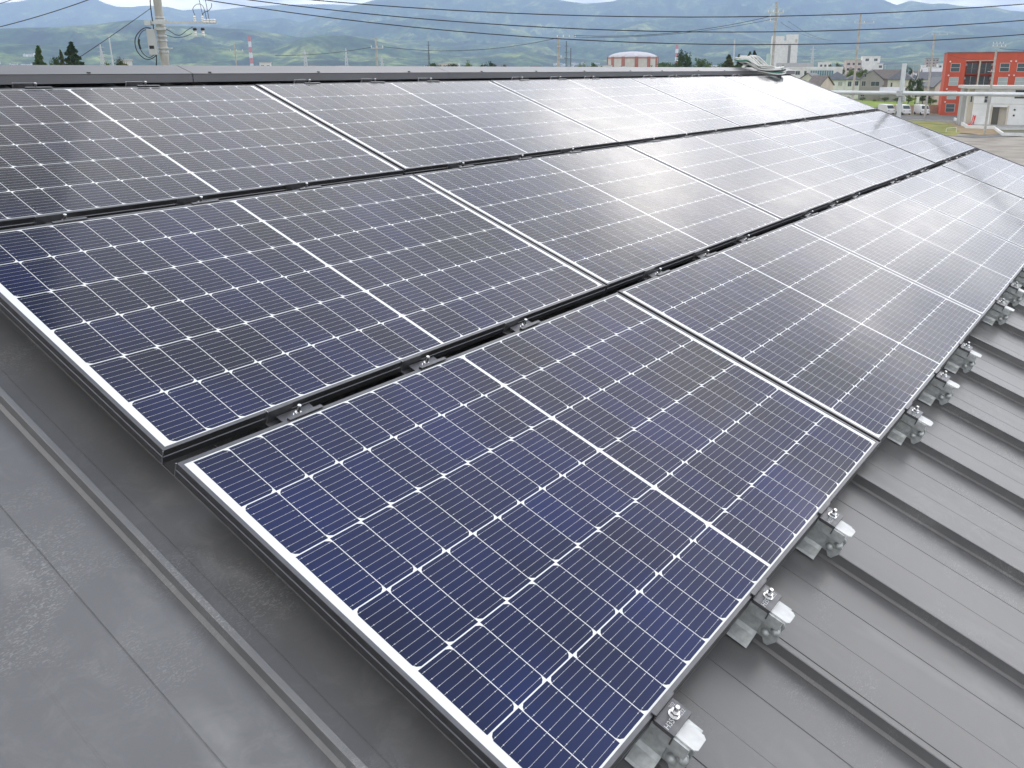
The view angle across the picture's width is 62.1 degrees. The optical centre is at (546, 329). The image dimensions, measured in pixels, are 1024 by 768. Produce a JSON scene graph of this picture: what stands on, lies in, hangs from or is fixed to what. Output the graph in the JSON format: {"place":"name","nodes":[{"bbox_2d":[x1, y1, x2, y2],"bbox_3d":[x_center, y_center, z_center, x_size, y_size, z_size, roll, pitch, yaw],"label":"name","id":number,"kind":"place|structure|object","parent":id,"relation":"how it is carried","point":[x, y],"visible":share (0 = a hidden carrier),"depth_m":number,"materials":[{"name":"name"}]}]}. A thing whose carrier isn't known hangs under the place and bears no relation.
{"place":"outdoors","nodes":[
{"label":"outdoors","id":0,"kind":"place"},
{"bbox_2d":[0,0,1023,68],"bbox_3d":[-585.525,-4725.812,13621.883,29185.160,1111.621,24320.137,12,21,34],"label":"mountains","id":1,"kind":"structure","parent":0,"point":[85,26],"depth_m":7060.63,"materials":[{"name":"plant"}]},
{"bbox_2d":[0,0,1023,11],"label":"sky","id":2,"kind":"structure","parent":0,"point":[176,4],"materials":[{"name":"white"}]},
{"bbox_2d":[207,0,1023,44],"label":"overhead wire","id":3,"kind":"object","parent":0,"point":[613,41],"visible":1,"depth_m":16.09,"materials":[{"name":"black"}]},
{"bbox_2d":[250,0,1023,32],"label":"overhead wire","id":4,"kind":"object","parent":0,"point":[632,30],"visible":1,"depth_m":16.02,"materials":[{"name":"black"}]},
{"bbox_2d":[313,0,1023,17],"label":"overhead wire","id":5,"kind":"object","parent":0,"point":[668,16],"visible":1,"depth_m":15.95,"materials":[{"name":"black"}]},
{"bbox_2d":[766,34,798,66],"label":"tower building","id":6,"kind":"structure","parent":0,"point":[785,53],"depth_m":663.27,"materials":[{"name":"white concrete"}]},
{"bbox_2d":[776,63,813,66],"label":"warehouse","id":7,"kind":"structure","parent":0,"point":[796,64],"depth_m":437.28,"materials":[{"name":"metal"}]},
{"bbox_2d":[873,69,901,86],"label":"house","id":8,"kind":"structure","parent":0,"point":[885,74],"depth_m":315.35,"materials":[{"name":"grey"}]},
{"bbox_2d":[854,97,931,106],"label":"field","id":9,"kind":"structure","parent":0,"point":[872,103],"depth_m":242.74,"materials":[{"name":"green plant"}]},
{"bbox_2d":[800,73,817,80],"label":"house","id":10,"kind":"structure","parent":9,"relation":"on","point":[807,77],"depth_m":250.43,"materials":[{"name":"grey tile"}]},
{"bbox_2d":[808,75,834,89],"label":"house","id":11,"kind":"structure","parent":9,"relation":"on","point":[825,81],"depth_m":226.10,"materials":[{"name":"brown tile"}]},
{"bbox_2d":[830,72,846,95],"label":"house","id":12,"kind":"structure","parent":9,"relation":"on","point":[838,80],"depth_m":279.26,"materials":[{"name":"paint"}]},
{"bbox_2d":[845,75,859,98],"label":"house","id":13,"kind":"structure","parent":9,"relation":"on","point":[849,83],"depth_m":273.56,"materials":[{"name":"paint"}]},
{"bbox_2d":[858,69,884,100],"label":"house","id":14,"kind":"structure","parent":9,"relation":"on","point":[870,80],"depth_m":258.52,"materials":[{"name":"grey"}]},
{"bbox_2d":[879,87,905,100],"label":"shed","id":15,"kind":"structure","parent":9,"relation":"on","point":[891,97],"depth_m":252.37,"materials":[{"name":"grey"}]},
{"bbox_2d":[886,71,914,98],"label":"house","id":16,"kind":"structure","parent":9,"relation":"on","point":[893,80],"depth_m":275.59,"materials":[{"name":"paint"}]},
{"bbox_2d":[923,77,940,104],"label":"house","id":17,"kind":"structure","parent":9,"relation":"on","point":[935,83],"depth_m":227.72,"materials":[{"name":"paint"}]},
{"bbox_2d":[914,72,934,96],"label":"house","id":18,"kind":"structure","parent":0,"point":[924,76],"depth_m":288.84,"materials":[{"name":"grey tile"}]},
{"bbox_2d":[895,115,956,120],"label":"road","id":19,"kind":"structure","parent":0,"point":[936,117],"depth_m":166.47,"materials":[{"name":"asphalt"}]},
{"bbox_2d":[913,104,929,114],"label":"parked van","id":20,"kind":"object","parent":19,"relation":"on","point":[919,108],"visible":0.98,"depth_m":175.27,"materials":[{"name":"white paint"}]},
{"bbox_2d":[924,33,947,116],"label":"utility pole","id":21,"kind":"object","parent":19,"relation":"on","point":[926,102],"visible":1,"depth_m":164.60,"materials":[{"name":"concrete"}]},
{"bbox_2d":[924,58,938,66],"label":"apartment building","id":22,"kind":"structure","parent":0,"point":[927,61],"depth_m":904.57,"materials":[{"name":"grey concrete"}]},
{"bbox_2d":[875,96,1023,136],"bbox_3d":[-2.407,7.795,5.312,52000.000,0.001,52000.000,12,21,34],"label":"ground","id":23,"kind":"structure","parent":0,"point":[960,125],"depth_m":146.93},
{"bbox_2d":[33,45,46,64],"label":"conifer tree","id":24,"kind":"object","parent":23,"relation":"on","point":[38,56],"visible":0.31,"depth_m":180.21,"materials":[{"name":"green plant"}]},
{"bbox_2d":[39,55,60,64],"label":"broadleaf tree","id":25,"kind":"object","parent":23,"relation":"on","point":[55,61],"visible":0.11,"depth_m":176.27,"materials":[{"name":"green plant"}]},
{"bbox_2d":[63,42,84,64],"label":"conifer tree","id":26,"kind":"object","parent":23,"relation":"on","point":[73,57],"visible":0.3,"depth_m":170.65,"materials":[{"name":"green plant"}]},
{"bbox_2d":[134,0,216,64],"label":"utility pole","id":27,"kind":"object","parent":23,"relation":"on","point":[159,21],"visible":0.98,"depth_m":29.95,"materials":[{"name":"concrete"}]},
{"bbox_2d":[0,0,87,26],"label":"overhead wire","id":28,"kind":"object","parent":27,"relation":"attached to","point":[44,14],"visible":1,"depth_m":28.15,"materials":[{"name":"black"}]},
{"bbox_2d":[248,36,253,65],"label":"chimney","id":29,"kind":"object","parent":23,"relation":"on","point":[250,51],"visible":0.78,"depth_m":2846.66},
{"bbox_2d":[0,65,1023,767],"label":"building","id":30,"kind":"structure","parent":23,"relation":"on","point":[154,613],"depth_m":1.81,"materials":[{"name":"paint"}]},
{"bbox_2d":[12,82,52,87],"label":"clamp","id":31,"kind":"object","parent":30,"relation":"on","point":[22,85],"visible":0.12,"depth_m":3.30,"materials":[{"name":"silver metal"}]},
{"bbox_2d":[34,213,87,224],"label":"clamp","id":32,"kind":"object","parent":30,"relation":"on","point":[54,218],"visible":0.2,"depth_m":2.49,"materials":[{"name":"silver metal"}]},
{"bbox_2d":[125,81,159,86],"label":"clamp","id":33,"kind":"object","parent":30,"relation":"on","point":[133,83],"visible":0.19,"depth_m":3.64,"materials":[{"name":"silver metal"}]},
{"bbox_2d":[176,195,219,205],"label":"clamp","id":34,"kind":"object","parent":30,"relation":"on","point":[187,200],"visible":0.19,"depth_m":2.83,"materials":[{"name":"silver metal"}]},
{"bbox_2d":[0,85,403,229],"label":"solar panel","id":35,"kind":"object","parent":30,"relation":"on","point":[87,152],"visible":1,"depth_m":3.16,"materials":[{"name":"blue glass"}]},
{"bbox_2d":[265,401,322,426],"bbox_3d":[-0.610,0.236,2.048,0.135,0.135,0.127,31,31,25],"label":"clamp","id":36,"kind":"object","parent":30,"relation":"attached to","point":[281,413],"visible":0.33,"depth_m":2.02,"materials":[{"name":"silver metal"}]},
{"bbox_2d":[0,174,606,463],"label":"solar panel","id":37,"kind":"object","parent":30,"relation":"on","point":[163,335],"visible":1,"depth_m":2.42,"materials":[{"name":"blue glass"}]},
{"bbox_2d":[285,182,321,190],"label":"clamp","id":38,"kind":"object","parent":30,"relation":"on","point":[293,186],"visible":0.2,"depth_m":3.17,"materials":[{"name":"silver metal"}]},
{"bbox_2d":[294,79,319,83],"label":"clamp","id":39,"kind":"object","parent":30,"relation":"on","point":[298,81],"visible":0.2,"depth_m":4.33,"materials":[{"name":"silver metal"}]},
{"bbox_2d":[400,353,446,374],"bbox_3d":[-0.352,0.130,2.390,0.135,0.135,0.127,32,31,26],"label":"clamp","id":40,"kind":"object","parent":30,"relation":"attached to","point":[411,363],"visible":0.33,"depth_m":2.36,"materials":[{"name":"silver metal"}]},
{"bbox_2d":[255,81,618,174],"bbox_3d":[-0.488,-1.127,4.535,1.038,0.035,1.761,32,31,26],"label":"solar panel","id":41,"kind":"object","parent":30,"relation":"on","point":[409,128],"visible":1,"depth_m":4.36,"materials":[{"name":"blue glass"}]},
{"bbox_2d":[447,162,473,169],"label":"clamp","id":42,"kind":"object","parent":30,"relation":"on","point":[453,165],"visible":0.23,"depth_m":3.86,"materials":[{"name":"silver metal"}]},
{"bbox_2d":[508,154,531,160],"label":"clamp","id":43,"kind":"object","parent":30,"relation":"on","point":[512,157],"visible":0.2,"depth_m":4.21,"materials":[{"name":"silver metal"}]},
{"bbox_2d":[502,317,540,336],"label":"clamp","id":44,"kind":"object","parent":30,"relation":"attached to","point":[511,326],"visible":0.29,"depth_m":2.71,"materials":[{"name":"silver metal"}]},
{"bbox_2d":[174,292,879,767],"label":"solar panel","id":45,"kind":"object","parent":30,"relation":"on","point":[570,538],"visible":1,"depth_m":1.90,"materials":[{"name":"blue glass"}]},
{"bbox_2d":[413,145,782,292],"bbox_3d":[0.342,-0.609,4.067,1.038,0.038,1.761,32,31,26],"label":"solar panel","id":46,"kind":"object","parent":30,"relation":"on","point":[612,218],"visible":1,"depth_m":3.88,"materials":[{"name":"blue glass"}]},
{"bbox_2d":[490,78,741,145],"bbox_3d":[0.545,-1.548,5.905,1.038,0.036,1.761,32,31,26],"label":"solar panel","id":47,"kind":"object","parent":30,"relation":"on","point":[625,111],"visible":1,"depth_m":5.77,"materials":[{"name":"blue glass"}]},
{"bbox_2d":[639,267,670,282],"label":"clamp","id":48,"kind":"object","parent":30,"relation":"attached to","point":[648,274],"visible":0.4,"depth_m":3.40,"materials":[{"name":"silver metal"}]},
{"bbox_2d":[625,690,705,767],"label":"end clamp","id":49,"kind":"object","parent":30,"relation":"attached to","point":[672,736],"visible":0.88,"depth_m":1.56,"materials":[{"name":"silver metal"}]},
{"bbox_2d":[688,249,716,262],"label":"clamp","id":50,"kind":"object","parent":30,"relation":"attached to","point":[697,255],"visible":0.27,"depth_m":3.74,"materials":[{"name":"silver metal"}]},
{"bbox_2d":[631,76,820,128],"bbox_3d":[1.580,-1.970,7.274,1.038,0.035,1.761,32,31,26],"label":"solar panel","id":51,"kind":"object","parent":30,"relation":"on","point":[740,104],"visible":1,"depth_m":7.17,"materials":[{"name":"glass"}]},
{"bbox_2d":[730,234,756,246],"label":"clamp","id":52,"kind":"object","parent":30,"relation":"attached to","point":[738,239],"visible":0.29,"depth_m":4.09,"materials":[{"name":"silver metal"}]},
{"bbox_2d":[626,129,876,224],"bbox_3d":[1.376,-1.031,5.436,1.038,0.037,1.761,32,31,26],"label":"solar panel","id":53,"kind":"object","parent":30,"relation":"on","point":[785,183],"visible":1,"depth_m":5.29,"materials":[{"name":"glass"}]},
{"bbox_2d":[727,578,794,647],"bbox_3d":[0.485,0.641,1.937,0.141,0.136,0.108,32,31,25],"label":"end clamp","id":54,"kind":"object","parent":30,"relation":"attached to","point":[766,614],"visible":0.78,"depth_m":1.92,"materials":[{"name":"silver metal"}]},
{"bbox_2d":[734,55,787,75],"bbox_3d":[2.350,-2.910,9.330,0.510,0.218,0.469,12,21,34],"label":"cable coil","id":55,"kind":"object","parent":30,"relation":"on","point":[763,67],"visible":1,"depth_m":9.21,"materials":[{"name":"white"}]},
{"bbox_2d":[618,223,983,444],"bbox_3d":[1.172,-0.093,3.599,1.038,0.036,1.761,32,31,26],"label":"solar panel","id":56,"kind":"object","parent":30,"relation":"on","point":[864,345],"visible":1,"depth_m":3.39,"materials":[{"name":"blue glass"}]},
{"bbox_2d":[727,75,875,118],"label":"solar panel","id":57,"kind":"object","parent":30,"relation":"on","point":[823,103],"visible":1,"depth_m":8.55,"materials":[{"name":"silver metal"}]},
{"bbox_2d":[795,210,818,221],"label":"clamp","id":58,"kind":"object","parent":30,"relation":"attached to","point":[804,215],"visible":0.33,"depth_m":4.79,"materials":[{"name":"silver metal"}]},
{"bbox_2d":[796,501,854,558],"bbox_3d":[0.746,0.534,2.283,0.141,0.136,0.108,32,31,26],"label":"end clamp","id":59,"kind":"object","parent":30,"relation":"attached to","point":[830,531],"visible":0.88,"depth_m":2.26,"materials":[{"name":"silver metal"}]},
{"bbox_2d":[749,118,935,188],"bbox_3d":[2.409,-1.450,6.806,1.038,0.038,1.761,32,31,26],"label":"solar panel","id":60,"kind":"object","parent":30,"relation":"on","point":[879,163],"visible":1,"depth_m":6.70,"materials":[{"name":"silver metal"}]},
{"bbox_2d":[826,111,974,165],"bbox_3d":[3.444,-1.872,8.175,1.038,0.035,1.761,32,31,26],"label":"solar panel","id":61,"kind":"object","parent":30,"relation":"on","point":[922,142],"visible":1,"depth_m":8.07,"materials":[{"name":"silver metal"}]},
{"bbox_2d":[791,187,1023,320],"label":"solar panel","id":62,"kind":"object","parent":30,"relation":"attached to","point":[976,269],"visible":1,"depth_m":4.81,"materials":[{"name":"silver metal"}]},
{"bbox_2d":[887,402,932,444],"bbox_3d":[1.266,0.323,2.971,0.141,0.136,0.108,32,31,25],"label":"end clamp","id":63,"kind":"object","parent":30,"relation":"attached to","point":[912,423],"visible":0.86,"depth_m":2.95,"materials":[{"name":"silver metal"}]},
{"bbox_2d":[918,368,959,405],"bbox_3d":[1.526,0.217,3.315,0.141,0.136,0.108,32,31,26],"label":"end clamp","id":64,"kind":"object","parent":30,"relation":"attached to","point":[941,387],"visible":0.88,"depth_m":3.29,"materials":[{"name":"silver metal"}]},
{"bbox_2d":[885,166,1023,247],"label":"solar panel","id":65,"kind":"object","parent":30,"relation":"attached to","point":[995,211],"visible":1,"depth_m":6.21,"materials":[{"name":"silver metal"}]},
{"bbox_2d":[944,339,981,373],"bbox_3d":[1.788,0.110,3.663,0.141,0.136,0.108,31,30,24],"label":"end clamp","id":66,"kind":"object","parent":30,"relation":"attached to","point":[964,356],"visible":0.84,"depth_m":3.64,"materials":[{"name":"silver metal"}]},
{"bbox_2d":[941,150,1023,198],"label":"solar panel","id":67,"kind":"object","parent":30,"relation":"on","point":[994,171],"visible":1,"depth_m":7.62,"materials":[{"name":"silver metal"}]},
{"bbox_2d":[982,297,1013,325],"bbox_3d":[2.307,-0.101,4.348,0.141,0.136,0.108,32,31,25],"label":"end clamp","id":68,"kind":"object","parent":30,"relation":"attached to","point":[999,311],"visible":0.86,"depth_m":4.33,"materials":[{"name":"silver metal"}]},
{"bbox_2d":[999,280,1023,305],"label":"end clamp","id":69,"kind":"object","parent":30,"relation":"attached to","point":[1013,293],"visible":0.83,"depth_m":4.67,"materials":[{"name":"silver metal"}]},
{"bbox_2d":[1013,265,1023,287],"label":"end clamp","id":70,"kind":"object","parent":30,"relation":"attached to","point":[1019,279],"visible":0.34,"depth_m":5.03,"materials":[{"name":"silver metal"}]},
{"bbox_2d":[557,35,575,66],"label":"utility pole","id":71,"kind":"object","parent":23,"relation":"on","point":[558,52],"visible":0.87,"depth_m":87.26,"materials":[{"name":"concrete"}]},
{"bbox_2d":[607,51,657,66],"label":"storage tank","id":72,"kind":"object","parent":23,"relation":"on","point":[634,59],"visible":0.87,"depth_m":558.46,"materials":[{"name":"metal"}]},
{"bbox_2d":[674,48,691,66],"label":"broadleaf tree","id":73,"kind":"object","parent":23,"relation":"on","point":[684,62],"visible":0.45,"depth_m":237.49,"materials":[{"name":"green plant"}]},
{"bbox_2d":[692,58,725,66],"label":"broadleaf tree","id":74,"kind":"object","parent":23,"relation":"on","point":[701,62],"visible":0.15,"depth_m":228.53,"materials":[{"name":"green plant"}]},
{"bbox_2d":[723,54,735,66],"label":"conifer tree","id":75,"kind":"object","parent":23,"relation":"on","point":[729,62],"visible":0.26,"depth_m":218.81,"materials":[{"name":"green plant"}]},
{"bbox_2d":[765,2,783,65],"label":"utility pole","id":76,"kind":"object","parent":23,"relation":"on","point":[776,7],"visible":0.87,"depth_m":82.86,"materials":[{"name":"concrete"}]},
{"bbox_2d":[584,19,771,37],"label":"overhead wire","id":77,"kind":"object","parent":76,"relation":"attached to","point":[666,34],"visible":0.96,"depth_m":85.08,"materials":[{"name":"black"}]},
{"bbox_2d":[785,67,806,77],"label":"factory","id":78,"kind":"structure","parent":23,"relation":"on","point":[800,72],"depth_m":314.69,"materials":[{"name":"grey"}]},
{"bbox_2d":[622,64,1023,117],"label":"scaffold","id":79,"kind":"object","parent":23,"relation":"on","point":[901,92],"visible":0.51,"depth_m":10.16,"materials":[{"name":"metal"}]},
{"bbox_2d":[806,67,843,75],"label":"school building","id":80,"kind":"structure","parent":23,"relation":"on","point":[829,71],"depth_m":309.35,"materials":[{"name":"white concrete"}]},
{"bbox_2d":[843,60,861,74],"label":"factory","id":81,"kind":"structure","parent":23,"relation":"on","point":[848,64],"depth_m":495.64,"materials":[{"name":"grey"}]},
{"bbox_2d":[851,14,873,98],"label":"utility pole","id":82,"kind":"object","parent":23,"relation":"on","point":[854,77],"visible":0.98,"depth_m":118.91,"materials":[{"name":"metal"}]},
{"bbox_2d":[861,56,880,69],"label":"factory","id":83,"kind":"structure","parent":23,"relation":"on","point":[869,62],"depth_m":485.59,"materials":[{"name":"grey"}]},
{"bbox_2d":[878,104,894,113],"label":"parked van","id":84,"kind":"object","parent":23,"relation":"on","point":[888,108],"visible":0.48,"depth_m":177.59,"materials":[{"name":"white paint"}]},
{"bbox_2d":[884,65,920,71],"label":"warehouse","id":85,"kind":"structure","parent":23,"relation":"on","point":[916,67],"depth_m":570.83,"materials":[{"name":"metal"}]},
{"bbox_2d":[895,104,910,114],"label":"parked van","id":86,"kind":"object","parent":23,"relation":"on","point":[906,108],"visible":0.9,"depth_m":175.95,"materials":[{"name":"white paint"}]},
{"bbox_2d":[890,105,937,113],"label":"block wall","id":87,"kind":"structure","parent":23,"relation":"on","point":[933,108],"depth_m":183.68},
{"bbox_2d":[907,79,923,103],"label":"broadleaf tree","id":88,"kind":"object","parent":23,"relation":"on","point":[919,82],"visible":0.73,"depth_m":228.01,"materials":[{"name":"green plant"}]},
{"bbox_2d":[908,119,955,122],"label":"kerb","id":89,"kind":"structure","parent":23,"relation":"on","point":[931,120],"depth_m":153.44,"materials":[{"name":"concrete"}]},
{"bbox_2d":[908,120,959,135],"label":"grass","id":90,"kind":"structure","parent":23,"relation":"on","point":[940,127],"depth_m":138.42,"materials":[{"name":"plant"}]},
{"bbox_2d":[948,123,998,134],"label":"bare earth","id":91,"kind":"structure","parent":23,"relation":"on","point":[962,129],"depth_m":130.00,"materials":[{"name":"soil"}]},
{"bbox_2d":[937,52,1023,114],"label":"apartment building","id":92,"kind":"structure","parent":23,"relation":"on","point":[960,70],"depth_m":171.69,"materials":[{"name":"paint"}]},
{"bbox_2d":[945,104,954,111],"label":"window","id":93,"kind":"structure","parent":92,"relation":"in","point":[949,107],"depth_m":174.40,"materials":[{"name":"grey"}]},
{"bbox_2d":[948,77,958,85],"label":"window","id":94,"kind":"structure","parent":92,"relation":"in","point":[953,81],"depth_m":172.87,"materials":[{"name":"grey"}]},
{"bbox_2d":[950,63,960,71],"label":"window","id":95,"kind":"structure","parent":92,"relation":"in","point":[955,67],"depth_m":172.07,"materials":[{"name":"grey"}]},
{"bbox_2d":[964,76,975,84],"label":"balcony door","id":96,"kind":"structure","parent":92,"relation":"in","point":[970,79],"depth_m":173.12,"materials":[{"name":"black glass"}]},
{"bbox_2d":[966,63,977,72],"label":"balcony door","id":97,"kind":"structure","parent":92,"relation":"in","point":[973,66],"depth_m":172.41,"materials":[{"name":"black glass"}]},
{"bbox_2d":[978,76,989,84],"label":"balcony door","id":98,"kind":"structure","parent":92,"relation":"in","point":[984,79],"depth_m":172.24,"materials":[{"name":"black glass"}]},
{"bbox_2d":[980,63,991,72],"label":"balcony door","id":99,"kind":"structure","parent":92,"relation":"in","point":[986,66],"depth_m":171.57,"materials":[{"name":"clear glass"}]},
{"bbox_2d":[997,77,1007,84],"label":"window","id":100,"kind":"structure","parent":92,"relation":"in","point":[1001,80],"depth_m":169.78,"materials":[{"name":"grey"}]},
{"bbox_2d":[999,63,1009,71],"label":"window","id":101,"kind":"structure","parent":92,"relation":"in","point":[1004,67],"depth_m":169.03,"materials":[{"name":"grey"}]},
{"bbox_2d":[947,134,1023,165],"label":"gravel lot","id":102,"kind":"structure","parent":23,"relation":"on","point":[1010,148],"depth_m":104.79,"materials":[{"name":"gravel"}]},
{"bbox_2d":[955,132,1023,137],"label":"lane","id":103,"kind":"structure","parent":23,"relation":"on","point":[981,136],"depth_m":118.76,"materials":[{"name":"asphalt"}]},
{"bbox_2d":[983,42,1005,133],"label":"utility pole","id":104,"kind":"object","parent":103,"relation":"on","point":[989,99],"visible":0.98,"depth_m":121.06,"materials":[{"name":"concrete"}]},
{"bbox_2d":[994,127,1023,136],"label":"wall","id":105,"kind":"structure","parent":103,"relation":"on","point":[1000,132],"depth_m":119.77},
{"bbox_2d":[995,126,1023,129],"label":"paved yard","id":106,"kind":"structure","parent":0,"point":[1010,127],"depth_m":136.83,"materials":[{"name":"concrete"}]},
{"bbox_2d":[954,118,994,128],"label":"wall","id":107,"kind":"structure","parent":106,"relation":"on","point":[965,125],"depth_m":134.47,"materials":[{"name":"concrete"}]},
{"bbox_2d":[956,85,1023,125],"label":"house","id":108,"kind":"structure","parent":106,"relation":"on","point":[1006,111],"depth_m":140.42,"materials":[{"name":"grey"}]},
{"bbox_2d":[997,107,1005,124],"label":"door","id":109,"kind":"structure","parent":108,"relation":"in","point":[1002,111],"depth_m":140.82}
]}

